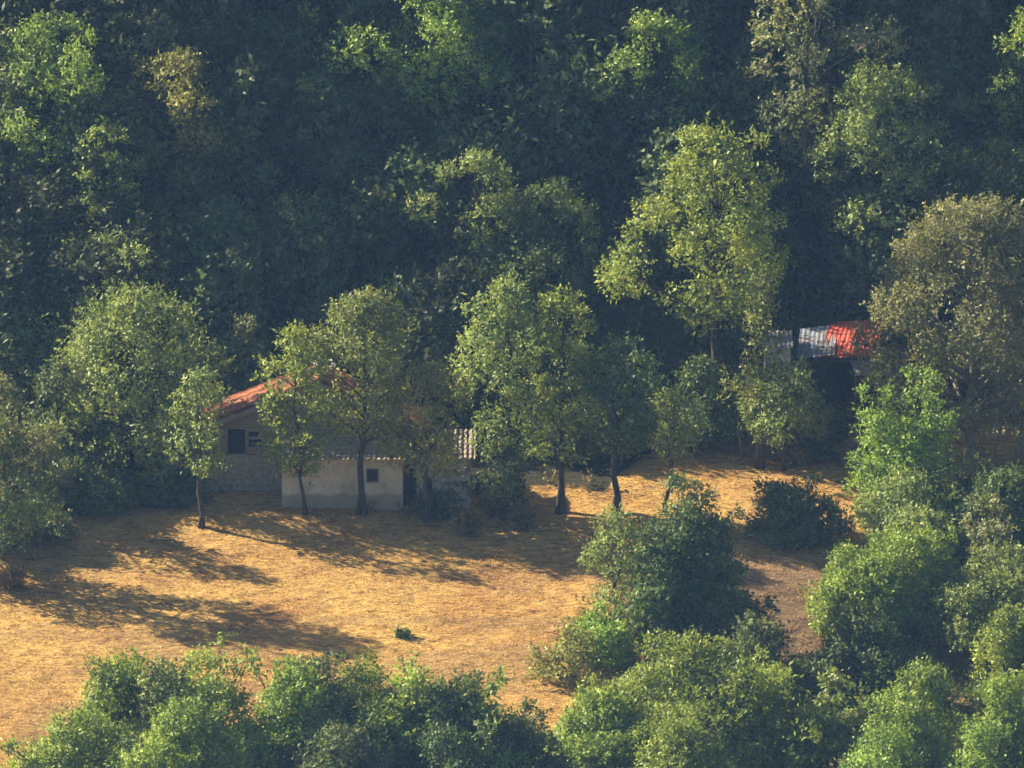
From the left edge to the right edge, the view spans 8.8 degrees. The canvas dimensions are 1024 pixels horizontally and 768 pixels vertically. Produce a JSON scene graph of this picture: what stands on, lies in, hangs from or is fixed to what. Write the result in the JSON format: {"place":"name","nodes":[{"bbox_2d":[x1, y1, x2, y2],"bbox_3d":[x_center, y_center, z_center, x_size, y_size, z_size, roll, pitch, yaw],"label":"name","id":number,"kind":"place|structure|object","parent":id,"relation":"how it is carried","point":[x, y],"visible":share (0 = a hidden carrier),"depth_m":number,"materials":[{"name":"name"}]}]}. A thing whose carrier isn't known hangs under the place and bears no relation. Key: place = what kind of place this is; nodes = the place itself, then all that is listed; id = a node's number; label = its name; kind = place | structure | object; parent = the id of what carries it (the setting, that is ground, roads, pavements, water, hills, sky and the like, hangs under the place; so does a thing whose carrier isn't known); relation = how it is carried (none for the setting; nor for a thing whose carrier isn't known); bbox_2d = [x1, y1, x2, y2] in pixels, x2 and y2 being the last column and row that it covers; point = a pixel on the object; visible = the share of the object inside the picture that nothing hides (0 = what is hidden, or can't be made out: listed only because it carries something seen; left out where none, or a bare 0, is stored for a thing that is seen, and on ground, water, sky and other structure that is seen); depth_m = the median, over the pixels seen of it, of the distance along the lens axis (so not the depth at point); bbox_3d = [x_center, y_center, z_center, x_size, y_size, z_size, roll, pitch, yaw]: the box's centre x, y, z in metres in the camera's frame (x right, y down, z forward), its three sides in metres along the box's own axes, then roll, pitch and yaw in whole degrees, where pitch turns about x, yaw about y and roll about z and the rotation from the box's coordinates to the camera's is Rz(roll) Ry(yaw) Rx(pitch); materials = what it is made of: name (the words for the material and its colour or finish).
{"place":"outdoors","nodes":[
{"label":"outdoors","id":0,"kind":"place"},
{"bbox_2d":[0,0,1023,767],"bbox_3d":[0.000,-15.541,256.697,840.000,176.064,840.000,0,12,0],"label":"ground","id":1,"kind":"structure","parent":0,"point":[208,538],"depth_m":256.56,"materials":[{"name":"plant"}]},
{"bbox_2d":[0,53,60,211],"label":"forest tree","id":2,"kind":"object","parent":1,"relation":"on","point":[8,84],"visible":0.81,"depth_m":273.01,"materials":[{"name":"green plant"}]},
{"bbox_2d":[0,367,72,564],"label":"broadleaf tree","id":3,"kind":"object","parent":1,"relation":"on","point":[36,507],"visible":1,"depth_m":251.19,"materials":[{"name":"green plant"}]},
{"bbox_2d":[2,302,72,413],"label":"forest tree","id":4,"kind":"object","parent":1,"relation":"on","point":[19,332],"visible":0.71,"depth_m":266.35,"materials":[{"name":"green plant"}]},
{"bbox_2d":[0,371,75,516],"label":"broadleaf tree","id":5,"kind":"object","parent":1,"relation":"on","point":[37,455],"visible":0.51,"depth_m":258.23,"materials":[{"name":"green plant"}]},
{"bbox_2d":[0,167,90,290],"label":"forest tree","id":6,"kind":"object","parent":1,"relation":"on","point":[48,224],"visible":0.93,"depth_m":270.32,"materials":[{"name":"green plant"}]},
{"bbox_2d":[0,8,111,181],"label":"broadleaf tree","id":7,"kind":"object","parent":1,"relation":"on","point":[76,53],"visible":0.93,"depth_m":273.01,"materials":[{"name":"green plant"}]},
{"bbox_2d":[20,355,130,469],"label":"broadleaf tree","id":8,"kind":"object","parent":1,"relation":"on","point":[42,389],"visible":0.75,"depth_m":261.75,"materials":[{"name":"green plant"}]},
{"bbox_2d":[0,699,159,767],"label":"shrub","id":9,"kind":"object","parent":1,"relation":"on","point":[79,734],"visible":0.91,"depth_m":227.55,"materials":[{"name":"green plant"}]},
{"bbox_2d":[17,0,160,104],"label":"forest tree","id":10,"kind":"object","parent":1,"relation":"on","point":[92,8],"visible":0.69,"depth_m":275.76,"materials":[{"name":"green plant"}]},
{"bbox_2d":[24,445,154,516],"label":"shrub","id":11,"kind":"object","parent":1,"relation":"on","point":[100,482],"visible":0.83,"depth_m":259.76,"materials":[{"name":"green plant"}]},
{"bbox_2d":[44,75,153,213],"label":"forest tree","id":12,"kind":"object","parent":1,"relation":"on","point":[104,107],"visible":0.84,"depth_m":272.63,"materials":[{"name":"green plant"}]},
{"bbox_2d":[55,114,147,273],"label":"broadleaf tree","id":13,"kind":"object","parent":1,"relation":"on","point":[109,158],"visible":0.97,"depth_m":271.26,"materials":[{"name":"green plant"}]},
{"bbox_2d":[24,216,192,355],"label":"forest tree","id":14,"kind":"object","parent":1,"relation":"on","point":[89,257],"visible":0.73,"depth_m":268.13,"materials":[{"name":"green plant"}]},
{"bbox_2d":[47,645,193,765],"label":"shrub","id":15,"kind":"object","parent":1,"relation":"on","point":[112,670],"visible":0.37,"depth_m":230.42,"materials":[{"name":"green plant"}]},
{"bbox_2d":[27,275,245,485],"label":"broadleaf tree","id":16,"kind":"object","parent":1,"relation":"on","point":[141,442],"visible":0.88,"depth_m":261.20,"materials":[{"name":"green plant"}]},
{"bbox_2d":[88,652,209,767],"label":"shrub","id":17,"kind":"object","parent":1,"relation":"on","point":[165,689],"visible":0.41,"depth_m":229.79,"materials":[{"name":"green plant"}]},
{"bbox_2d":[73,0,230,127],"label":"broadleaf tree","id":18,"kind":"object","parent":1,"relation":"on","point":[149,35],"visible":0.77,"depth_m":275.84,"materials":[{"name":"green plant"}]},
{"bbox_2d":[97,192,218,328],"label":"forest tree","id":19,"kind":"object","parent":1,"relation":"on","point":[162,249],"visible":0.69,"depth_m":270.42,"materials":[{"name":"green plant"}]},
{"bbox_2d":[113,43,244,233],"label":"broadleaf tree","id":20,"kind":"object","parent":1,"relation":"on","point":[179,100],"visible":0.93,"depth_m":273.42,"materials":[{"name":"green plant"}]},
{"bbox_2d":[103,688,257,767],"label":"shrub","id":21,"kind":"object","parent":1,"relation":"on","point":[164,741],"visible":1,"depth_m":226.70,"materials":[{"name":"green plant"}]},
{"bbox_2d":[160,358,235,528],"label":"broadleaf tree","id":22,"kind":"object","parent":1,"relation":"on","point":[199,376],"visible":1,"depth_m":257.83,"materials":[{"name":"green plant"}]},
{"bbox_2d":[128,0,277,127],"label":"forest tree","id":23,"kind":"object","parent":1,"relation":"on","point":[201,33],"visible":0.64,"depth_m":277.21,"materials":[{"name":"green plant"}]},
{"bbox_2d":[163,253,254,382],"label":"forest tree","id":24,"kind":"object","parent":1,"relation":"on","point":[203,282],"visible":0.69,"depth_m":269.31,"materials":[{"name":"green plant"}]},
{"bbox_2d":[137,626,291,767],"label":"shrub","id":25,"kind":"object","parent":1,"relation":"on","point":[215,691],"visible":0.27,"depth_m":231.14,"materials":[{"name":"green plant"}]},
{"bbox_2d":[155,188,300,319],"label":"forest tree","id":26,"kind":"object","parent":1,"relation":"on","point":[224,217],"visible":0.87,"depth_m":271.19,"materials":[{"name":"green plant"}]},
{"bbox_2d":[169,44,300,210],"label":"forest tree","id":27,"kind":"object","parent":1,"relation":"on","point":[250,81],"visible":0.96,"depth_m":274.50,"materials":[{"name":"green plant"}]},
{"bbox_2d":[217,236,281,382],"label":"forest tree","id":28,"kind":"object","parent":1,"relation":"on","point":[249,304],"visible":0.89,"depth_m":269.28,"materials":[{"name":"green plant"}]},
{"bbox_2d":[201,651,337,767],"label":"shrub","id":29,"kind":"object","parent":1,"relation":"on","point":[283,706],"visible":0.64,"depth_m":229.86,"materials":[{"name":"green plant"}]},
{"bbox_2d":[231,3,340,150],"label":"forest tree","id":30,"kind":"object","parent":1,"relation":"on","point":[293,43],"visible":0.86,"depth_m":276.54,"materials":[{"name":"green plant"}]},
{"bbox_2d":[250,319,344,514],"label":"broadleaf tree","id":31,"kind":"object","parent":1,"relation":"on","point":[299,371],"visible":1,"depth_m":258.78,"materials":[{"name":"green plant"}]},
{"bbox_2d":[174,360,430,510],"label":"old house","id":32,"kind":"structure","parent":1,"relation":"on","point":[336,482],"depth_m":262.10,"materials":[{"name":"stone"}]},
{"bbox_2d":[263,713,392,767],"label":"shrub","id":33,"kind":"object","parent":1,"relation":"on","point":[323,756],"visible":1,"depth_m":227.77,"materials":[{"name":"green plant"}]},
{"bbox_2d":[308,131,384,227],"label":"forest tree","id":34,"kind":"object","parent":1,"relation":"on","point":[340,167],"visible":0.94,"depth_m":273.41,"materials":[{"name":"green plant"}]},
{"bbox_2d":[289,283,427,515],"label":"broadleaf tree","id":35,"kind":"object","parent":1,"relation":"on","point":[366,305],"visible":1,"depth_m":258.64,"materials":[{"name":"green plant"}]},
{"bbox_2d":[310,175,414,315],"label":"forest tree","id":36,"kind":"object","parent":1,"relation":"on","point":[369,229],"visible":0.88,"depth_m":271.83,"materials":[{"name":"green plant"}]},
{"bbox_2d":[308,646,427,767],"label":"shrub","id":37,"kind":"object","parent":1,"relation":"on","point":[371,701],"visible":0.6,"depth_m":230.63,"materials":[{"name":"green plant"}]},
{"bbox_2d":[335,58,438,191],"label":"forest tree","id":38,"kind":"object","parent":1,"relation":"on","point":[385,113],"visible":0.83,"depth_m":275.09,"materials":[{"name":"green plant"}]},
{"bbox_2d":[296,0,525,119],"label":"broadleaf tree","id":39,"kind":"object","parent":1,"relation":"on","point":[454,31],"visible":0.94,"depth_m":275.67,"materials":[{"name":"green plant"}]},
{"bbox_2d":[363,137,467,274],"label":"forest tree","id":40,"kind":"object","parent":1,"relation":"on","point":[418,165],"visible":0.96,"depth_m":272.64,"materials":[{"name":"green plant"}]},
{"bbox_2d":[365,356,473,523],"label":"broadleaf tree","id":41,"kind":"object","parent":1,"relation":"on","point":[430,374],"visible":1,"depth_m":258.61,"materials":[{"name":"green plant"}]},
{"bbox_2d":[380,0,520,126],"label":"forest tree","id":42,"kind":"object","parent":1,"relation":"on","point":[489,14],"visible":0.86,"depth_m":277.06,"materials":[{"name":"green plant"}]},
{"bbox_2d":[363,650,541,767],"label":"shrub","id":43,"kind":"object","parent":1,"relation":"on","point":[417,681],"visible":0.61,"depth_m":230.67,"materials":[{"name":"green plant"}]},
{"bbox_2d":[399,250,506,396],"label":"forest tree","id":44,"kind":"object","parent":1,"relation":"on","point":[451,280],"visible":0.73,"depth_m":268.28,"materials":[{"name":"green plant"}]},
{"bbox_2d":[365,667,541,767],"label":"shrub","id":45,"kind":"object","parent":1,"relation":"on","point":[455,694],"visible":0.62,"depth_m":230.88,"materials":[{"name":"green plant"}]},
{"bbox_2d":[402,146,527,321],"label":"broadleaf tree","id":46,"kind":"object","parent":1,"relation":"on","point":[495,204],"visible":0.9,"depth_m":270.83,"materials":[{"name":"green plant"}]},
{"bbox_2d":[409,694,534,767],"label":"shrub","id":47,"kind":"object","parent":1,"relation":"on","point":[442,745],"visible":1,"depth_m":228.12,"materials":[{"name":"green plant"}]},
{"bbox_2d":[404,101,568,240],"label":"forest tree","id":48,"kind":"object","parent":1,"relation":"on","point":[455,139],"visible":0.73,"depth_m":273.92,"materials":[{"name":"green plant"}]},
{"bbox_2d":[460,434,536,520],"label":"shrub","id":49,"kind":"object","parent":1,"relation":"on","point":[504,486],"visible":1,"depth_m":259.85,"materials":[{"name":"green plant"}]},
{"bbox_2d":[444,272,576,504],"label":"broadleaf tree","id":50,"kind":"object","parent":1,"relation":"on","point":[491,341],"visible":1,"depth_m":259.59,"materials":[{"name":"green plant"}]},
{"bbox_2d":[0,0,1023,441],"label":"undergrowth","id":51,"kind":"object","parent":1,"relation":"on","point":[622,306],"visible":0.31,"depth_m":273.69,"materials":[{"name":"green plant"}]},
{"bbox_2d":[472,697,592,767],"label":"shrub","id":52,"kind":"object","parent":1,"relation":"on","point":[536,737],"visible":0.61,"depth_m":232.60,"materials":[{"name":"green plant"}]},
{"bbox_2d":[466,175,619,346],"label":"broadleaf tree","id":53,"kind":"object","parent":1,"relation":"on","point":[570,276],"visible":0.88,"depth_m":270.11,"materials":[{"name":"green plant"}]},
{"bbox_2d":[470,0,618,125],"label":"forest tree","id":54,"kind":"object","parent":1,"relation":"on","point":[543,21],"visible":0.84,"depth_m":277.45,"materials":[{"name":"green plant"}]},
{"bbox_2d":[497,282,608,514],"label":"broadleaf tree","id":55,"kind":"object","parent":1,"relation":"on","point":[563,310],"visible":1,"depth_m":259.62,"materials":[{"name":"green plant"}]},
{"bbox_2d":[522,616,607,686],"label":"shrub","id":56,"kind":"object","parent":1,"relation":"on","point":[573,647],"visible":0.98,"depth_m":243.91,"materials":[{"name":"green plant"}]},
{"bbox_2d":[503,34,664,191],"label":"forest tree","id":57,"kind":"object","parent":1,"relation":"on","point":[557,97],"visible":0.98,"depth_m":275.58,"materials":[{"name":"green plant"}]},
{"bbox_2d":[528,680,659,767],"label":"shrub","id":58,"kind":"object","parent":1,"relation":"on","point":[590,741],"visible":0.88,"depth_m":236.84,"materials":[{"name":"green plant"}]},
{"bbox_2d":[552,596,640,670],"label":"shrub","id":59,"kind":"object","parent":1,"relation":"on","point":[611,646],"visible":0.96,"depth_m":245.43,"materials":[{"name":"green plant"}]},
{"bbox_2d":[576,501,647,630],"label":"broadleaf tree","id":60,"kind":"object","parent":1,"relation":"on","point":[619,543],"visible":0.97,"depth_m":248.24,"materials":[{"name":"green plant"}]},
{"bbox_2d":[555,331,669,513],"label":"broadleaf tree","id":61,"kind":"object","parent":1,"relation":"on","point":[610,397],"visible":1,"depth_m":259.54,"materials":[{"name":"green plant"}]},
{"bbox_2d":[560,0,707,131],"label":"forest tree","id":62,"kind":"object","parent":1,"relation":"on","point":[620,20],"visible":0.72,"depth_m":277.13,"materials":[{"name":"green plant"}]},
{"bbox_2d":[582,7,715,128],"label":"broadleaf tree","id":63,"kind":"object","parent":1,"relation":"on","point":[638,27],"visible":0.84,"depth_m":275.59,"materials":[{"name":"green plant"}]},
{"bbox_2d":[585,84,723,202],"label":"forest tree","id":64,"kind":"object","parent":1,"relation":"on","point":[617,139],"visible":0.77,"depth_m":274.99,"materials":[{"name":"green plant"}]},
{"bbox_2d":[633,379,707,513],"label":"broadleaf tree","id":65,"kind":"object","parent":1,"relation":"on","point":[675,431],"visible":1,"depth_m":259.94,"materials":[{"name":"green plant"}]},
{"bbox_2d":[611,117,730,274],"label":"forest tree","id":66,"kind":"object","parent":1,"relation":"on","point":[656,151],"visible":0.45,"depth_m":272.58,"materials":[{"name":"green plant"}]},
{"bbox_2d":[611,709,732,767],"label":"shrub","id":67,"kind":"object","parent":1,"relation":"on","point":[674,741],"visible":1,"depth_m":233.96,"materials":[{"name":"green plant"}]},
{"bbox_2d":[547,625,802,767],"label":"shrub","id":68,"kind":"object","parent":1,"relation":"on","point":[692,696],"visible":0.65,"depth_m":238.75,"materials":[{"name":"green plant"}]},
{"bbox_2d":[610,468,759,658],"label":"broadleaf tree","id":69,"kind":"object","parent":1,"relation":"on","point":[671,565],"visible":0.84,"depth_m":247.35,"materials":[{"name":"green plant"}]},
{"bbox_2d":[593,110,797,413],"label":"broadleaf tree","id":70,"kind":"object","parent":1,"relation":"on","point":[713,316],"visible":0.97,"depth_m":265.86,"materials":[{"name":"green plant"}]},
{"bbox_2d":[670,349,737,449],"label":"broadleaf tree","id":71,"kind":"object","parent":1,"relation":"on","point":[701,366],"visible":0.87,"depth_m":266.34,"materials":[{"name":"green plant"}]},
{"bbox_2d":[649,561,798,670],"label":"shrub","id":72,"kind":"object","parent":1,"relation":"on","point":[741,602],"visible":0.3,"depth_m":246.95,"materials":[{"name":"green plant"}]},
{"bbox_2d":[681,49,787,180],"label":"forest tree","id":73,"kind":"object","parent":1,"relation":"on","point":[723,114],"visible":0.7,"depth_m":276.06,"materials":[{"name":"green plant"}]},
{"bbox_2d":[716,263,804,468],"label":"broadleaf tree","id":74,"kind":"object","parent":1,"relation":"on","point":[761,307],"visible":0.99,"depth_m":264.26,"materials":[{"name":"green plant"}]},
{"bbox_2d":[708,637,827,767],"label":"shrub","id":75,"kind":"object","parent":1,"relation":"on","point":[770,688],"visible":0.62,"depth_m":238.09,"materials":[{"name":"green plant"}]},
{"bbox_2d":[725,608,821,724],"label":"shrub","id":76,"kind":"object","parent":1,"relation":"on","point":[755,633],"visible":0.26,"depth_m":243.03,"materials":[{"name":"green plant"}]},
{"bbox_2d":[734,347,834,470],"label":"broadleaf tree","id":77,"kind":"object","parent":1,"relation":"on","point":[775,428],"visible":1,"depth_m":264.08,"materials":[{"name":"green plant"}]},
{"bbox_2d":[738,47,853,195],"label":"forest tree","id":78,"kind":"object","parent":1,"relation":"on","point":[780,88],"visible":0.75,"depth_m":276.02,"materials":[{"name":"green plant"}]},
{"bbox_2d":[739,468,861,550],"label":"shrub","id":79,"kind":"object","parent":1,"relation":"on","point":[786,526],"visible":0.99,"depth_m":257.13,"materials":[{"name":"green plant"}]},
{"bbox_2d":[767,661,835,767],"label":"shrub","id":80,"kind":"object","parent":1,"relation":"on","point":[812,735],"visible":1,"depth_m":237.31,"materials":[{"name":"green plant"}]},
{"bbox_2d":[729,0,912,205],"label":"broadleaf tree","id":81,"kind":"object","parent":1,"relation":"on","point":[764,36],"visible":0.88,"depth_m":274.52,"materials":[{"name":"green plant"}]},
{"bbox_2d":[801,664,878,767],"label":"shrub","id":82,"kind":"object","parent":1,"relation":"on","point":[845,722],"visible":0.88,"depth_m":237.64,"materials":[{"name":"green plant"}]},
{"bbox_2d":[797,320,892,438],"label":"roofed shed","id":83,"kind":"structure","parent":1,"relation":"on","point":[821,348],"depth_m":268.33,"materials":[{"name":"metal"}]},
{"bbox_2d":[781,593,953,720],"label":"shrub","id":84,"kind":"object","parent":1,"relation":"on","point":[849,654],"visible":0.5,"depth_m":245.19,"materials":[{"name":"green plant"}]},
{"bbox_2d":[820,179,938,318],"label":"forest tree","id":85,"kind":"object","parent":1,"relation":"on","point":[887,222],"visible":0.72,"depth_m":271.81,"materials":[{"name":"green plant"}]},
{"bbox_2d":[834,710,927,767],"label":"shrub","id":86,"kind":"object","parent":1,"relation":"on","point":[864,757],"visible":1,"depth_m":232.69,"materials":[{"name":"green plant"}]},
{"bbox_2d":[796,517,966,642],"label":"shrub","id":87,"kind":"object","parent":1,"relation":"on","point":[910,571],"visible":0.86,"depth_m":250.33,"materials":[{"name":"green plant"}]},
{"bbox_2d":[812,90,951,218],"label":"forest tree","id":88,"kind":"object","parent":1,"relation":"on","point":[898,149],"visible":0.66,"depth_m":274.47,"materials":[{"name":"green plant"}]},
{"bbox_2d":[798,55,978,255],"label":"broadleaf tree","id":89,"kind":"object","parent":1,"relation":"on","point":[875,99],"visible":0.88,"depth_m":272.64,"materials":[{"name":"green plant"}]},
{"bbox_2d":[841,362,970,508],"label":"broadleaf tree","id":90,"kind":"object","parent":1,"relation":"on","point":[908,446],"visible":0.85,"depth_m":259.36,"materials":[{"name":"green plant"}]},
{"bbox_2d":[845,652,981,767],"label":"shrub","id":91,"kind":"object","parent":1,"relation":"on","point":[917,712],"visible":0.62,"depth_m":236.82,"materials":[{"name":"green plant"}]},
{"bbox_2d":[846,455,983,557],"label":"shrub","id":92,"kind":"object","parent":1,"relation":"on","point":[883,512],"visible":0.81,"depth_m":256.85,"materials":[{"name":"green plant"}]},
{"bbox_2d":[840,188,1023,470],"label":"broadleaf tree","id":93,"kind":"object","parent":1,"relation":"on","point":[982,227],"visible":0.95,"depth_m":262.88,"materials":[{"name":"green plant"}]},
{"bbox_2d":[888,41,1018,185],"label":"forest tree","id":94,"kind":"object","parent":1,"relation":"on","point":[933,74],"visible":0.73,"depth_m":276.16,"materials":[{"name":"green plant"}]},
{"bbox_2d":[915,534,1023,653],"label":"shrub","id":95,"kind":"object","parent":1,"relation":"on","point":[1003,582],"visible":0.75,"depth_m":249.27,"materials":[{"name":"green plant"}]},
{"bbox_2d":[922,664,1023,767],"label":"shrub","id":96,"kind":"object","parent":1,"relation":"on","point":[1000,695],"visible":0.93,"depth_m":236.04,"materials":[{"name":"green plant"}]},
{"bbox_2d":[934,448,1023,547],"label":"shrub","id":97,"kind":"object","parent":1,"relation":"on","point":[1009,486],"visible":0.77,"depth_m":256.86,"materials":[{"name":"green plant"}]},
{"bbox_2d":[941,133,1023,302],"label":"broadleaf tree","id":98,"kind":"object","parent":1,"relation":"on","point":[1011,179],"visible":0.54,"depth_m":272.24,"materials":[{"name":"green plant"}]},
{"bbox_2d":[963,600,1023,717],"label":"shrub","id":99,"kind":"object","parent":1,"relation":"on","point":[1006,651],"visible":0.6,"depth_m":244.35,"materials":[{"name":"green plant"}]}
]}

